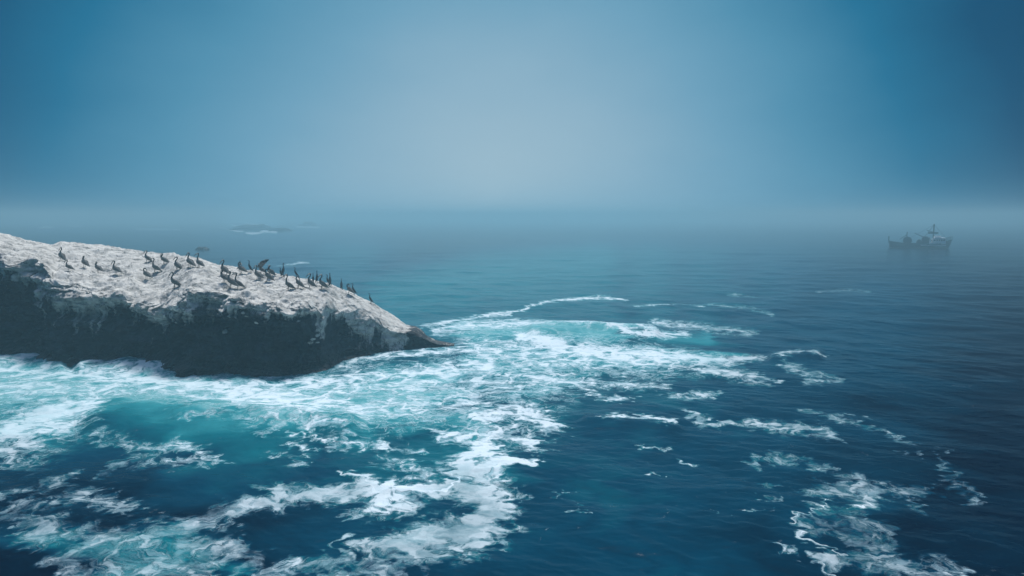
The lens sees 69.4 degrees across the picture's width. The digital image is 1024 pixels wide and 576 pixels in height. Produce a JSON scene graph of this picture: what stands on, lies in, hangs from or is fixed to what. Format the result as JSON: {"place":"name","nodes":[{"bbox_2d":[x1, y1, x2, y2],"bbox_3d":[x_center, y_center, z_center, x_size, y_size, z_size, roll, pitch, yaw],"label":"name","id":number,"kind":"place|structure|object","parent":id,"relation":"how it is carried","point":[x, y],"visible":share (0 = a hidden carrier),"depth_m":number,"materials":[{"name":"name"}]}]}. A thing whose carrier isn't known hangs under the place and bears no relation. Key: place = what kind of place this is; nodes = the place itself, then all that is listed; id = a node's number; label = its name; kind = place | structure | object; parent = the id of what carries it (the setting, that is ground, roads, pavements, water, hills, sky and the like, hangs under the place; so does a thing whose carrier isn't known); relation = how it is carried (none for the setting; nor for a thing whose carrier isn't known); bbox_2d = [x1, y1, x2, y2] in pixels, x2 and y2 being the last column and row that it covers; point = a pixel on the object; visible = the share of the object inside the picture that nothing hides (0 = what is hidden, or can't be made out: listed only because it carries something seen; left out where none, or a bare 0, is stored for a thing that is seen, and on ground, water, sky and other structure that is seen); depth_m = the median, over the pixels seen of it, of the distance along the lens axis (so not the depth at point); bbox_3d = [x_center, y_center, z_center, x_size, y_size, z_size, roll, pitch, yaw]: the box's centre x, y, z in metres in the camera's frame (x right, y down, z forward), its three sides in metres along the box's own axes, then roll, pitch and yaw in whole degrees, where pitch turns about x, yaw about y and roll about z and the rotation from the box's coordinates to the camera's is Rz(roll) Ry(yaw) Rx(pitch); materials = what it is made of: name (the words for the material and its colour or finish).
{"place":"outdoors","nodes":[
{"label":"outdoors","id":0,"kind":"place"},
{"bbox_2d":[0,219,1023,575],"bbox_3d":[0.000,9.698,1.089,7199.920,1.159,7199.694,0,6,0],"label":"sea","id":1,"kind":"structure","parent":0,"point":[712,397],"depth_m":36.25,"materials":[{"name":"liquid"}]},
{"bbox_2d":[195,247,209,249],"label":"sea rock","id":2,"kind":"object","parent":1,"relation":"in","point":[201,248],"visible":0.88,"depth_m":226.60,"materials":[{"name":"grey stone"}]},
{"bbox_2d":[0,233,453,376],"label":"rock outcrop","id":3,"kind":"object","parent":1,"relation":"on","point":[202,320],"visible":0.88,"depth_m":51.82,"materials":[{"name":"grey stone"}]},
{"bbox_2d":[58,247,65,260],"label":"pelican","id":4,"kind":"object","parent":3,"relation":"on","point":[61,255],"visible":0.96,"depth_m":57.95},
{"bbox_2d":[64,259,74,269],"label":"pelican","id":5,"kind":"object","parent":3,"relation":"on","point":[69,266],"visible":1,"depth_m":54.95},
{"bbox_2d":[81,256,89,267],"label":"pelican","id":6,"kind":"object","parent":3,"relation":"on","point":[84,261],"visible":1,"depth_m":57.18,"materials":[{"name":"grey"}]},
{"bbox_2d":[95,262,103,272],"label":"pelican","id":7,"kind":"object","parent":3,"relation":"on","point":[97,267],"visible":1,"depth_m":56.38,"materials":[{"name":"grey"}]},
{"bbox_2d":[111,260,122,274],"bbox_3d":[-29.990,-1.556,56.107,0.976,1.087,0.375,4,6,8],"label":"pelican","id":8,"kind":"object","parent":3,"relation":"on","point":[116,269],"visible":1,"depth_m":56.04,"materials":[{"name":"grey"}]},
{"bbox_2d":[143,268,152,279],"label":"pelican","id":9,"kind":"object","parent":3,"relation":"on","point":[146,273],"visible":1,"depth_m":56.10,"materials":[{"name":"grey"}]},
{"bbox_2d":[144,250,152,262],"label":"pelican","id":10,"kind":"object","parent":3,"relation":"on","point":[147,257],"visible":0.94,"depth_m":59.47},
{"bbox_2d":[149,257,161,272],"bbox_3d":[-27.544,-1.766,57.116,0.988,1.202,0.375,-4,7,-38],"label":"pelican","id":11,"kind":"object","parent":3,"relation":"on","point":[155,267],"visible":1,"depth_m":57.00,"materials":[{"name":"grey"}]},
{"bbox_2d":[160,253,169,264],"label":"pelican","id":12,"kind":"object","parent":3,"relation":"on","point":[163,259],"visible":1,"depth_m":58.57,"materials":[{"name":"grey"}]},
{"bbox_2d":[168,272,180,288],"bbox_3d":[-23.647,-0.535,52.012,1.068,1.190,0.411,4,4,-16],"label":"pelican","id":13,"kind":"object","parent":3,"relation":"on","point":[175,282],"visible":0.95,"depth_m":51.89,"materials":[{"name":"grey"}]},
{"bbox_2d":[173,256,181,270],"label":"pelican","id":14,"kind":"object","parent":3,"relation":"on","point":[177,265],"visible":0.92,"depth_m":55.93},
{"bbox_2d":[185,252,195,267],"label":"pelican","id":15,"kind":"object","parent":3,"relation":"on","point":[189,261],"visible":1,"depth_m":55.38,"materials":[{"name":"grey"}]},
{"bbox_2d":[194,253,204,267],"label":"pelican","id":16,"kind":"object","parent":3,"relation":"on","point":[199,262],"visible":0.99,"depth_m":55.34,"materials":[{"name":"grey"}]},
{"bbox_2d":[220,270,227,282],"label":"pelican","id":17,"kind":"object","parent":3,"relation":"on","point":[223,276],"visible":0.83,"depth_m":51.21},
{"bbox_2d":[219,260,229,273],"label":"pelican","id":18,"kind":"object","parent":3,"relation":"on","point":[224,269],"visible":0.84,"depth_m":54.10,"materials":[{"name":"grey"}]},
{"bbox_2d":[225,271,239,286],"bbox_3d":[-19.217,-0.587,50.782,0.966,1.209,0.411,0,6,-2],"label":"pelican","id":19,"kind":"object","parent":3,"relation":"on","point":[231,281],"visible":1,"depth_m":50.69,"materials":[{"name":"grey"}]},
{"bbox_2d":[231,272,244,288],"bbox_3d":[-18.924,-0.497,51.116,1.092,1.183,0.375,5,4,-15],"label":"pelican","id":20,"kind":"object","parent":3,"relation":"on","point":[238,282],"visible":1,"depth_m":51.01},
{"bbox_2d":[238,262,247,271],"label":"pelican","id":21,"kind":"object","parent":3,"relation":"on","point":[241,268],"visible":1,"depth_m":55.03,"materials":[{"name":"grey"}]},
{"bbox_2d":[253,265,263,277],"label":"pelican","id":22,"kind":"object","parent":3,"relation":"on","point":[257,273],"visible":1,"depth_m":53.59,"materials":[{"name":"grey"}]},
{"bbox_2d":[258,259,268,271],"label":"pelican","id":23,"kind":"object","parent":3,"relation":"on","point":[261,264],"visible":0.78,"depth_m":54.68,"materials":[{"name":"grey"}]},
{"bbox_2d":[265,269,274,281],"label":"pelican","id":24,"kind":"object","parent":3,"relation":"on","point":[268,275],"visible":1,"depth_m":52.80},
{"bbox_2d":[267,265,275,274],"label":"pelican","id":25,"kind":"object","parent":3,"relation":"on","point":[271,271],"visible":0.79,"depth_m":53.99,"materials":[{"name":"grey"}]},
{"bbox_2d":[283,274,295,290],"bbox_3d":[-15.572,-0.384,51.611,1.092,1.183,0.375,4,3,-30],"label":"pelican","id":26,"kind":"object","parent":3,"relation":"on","point":[288,284],"visible":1,"depth_m":51.50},
{"bbox_2d":[295,276,305,288],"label":"pelican","id":27,"kind":"object","parent":3,"relation":"on","point":[298,282],"visible":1,"depth_m":52.39,"materials":[{"name":"grey"}]},
{"bbox_2d":[305,273,316,287],"bbox_3d":[-14.488,-0.535,53.404,0.837,1.104,0.375,-1,6,-6],"label":"pelican","id":28,"kind":"object","parent":3,"relation":"on","point":[311,282],"visible":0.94,"depth_m":53.32,"materials":[{"name":"grey"}]},
{"bbox_2d":[317,274,328,289],"bbox_3d":[-13.757,-0.448,53.867,0.909,1.157,0.393,-3,6,-27],"label":"pelican","id":29,"kind":"object","parent":3,"relation":"on","point":[322,283],"visible":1,"depth_m":53.74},
{"bbox_2d":[346,284,353,293],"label":"pelican","id":30,"kind":"object","parent":3,"relation":"on","point":[350,289],"visible":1,"depth_m":56.38,"materials":[{"name":"grey"}]},
{"bbox_2d":[228,224,273,229],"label":"sea rock","id":31,"kind":"object","parent":1,"relation":"in","point":[255,227],"visible":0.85,"depth_m":560.78,"materials":[{"name":"stone"}]},
{"bbox_2d":[268,228,292,230],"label":"sea rock","id":32,"kind":"object","parent":1,"relation":"in","point":[281,229],"visible":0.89,"depth_m":521.18,"materials":[{"name":"stone"}]},
{"bbox_2d":[298,221,316,225],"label":"sea rock","id":33,"kind":"object","parent":1,"relation":"in","point":[311,223],"visible":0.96,"depth_m":797.74,"materials":[{"name":"stone"}]},
{"bbox_2d":[888,224,952,248],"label":"fishing boat","id":34,"kind":"object","parent":1,"relation":"on","point":[938,242],"visible":0.97,"depth_m":239.37,"materials":[{"name":"paint"}]},
{"bbox_2d":[0,0,1023,218],"label":"sky","id":35,"kind":"structure","parent":0,"point":[110,109],"materials":[{"name":"blue"}]}
]}

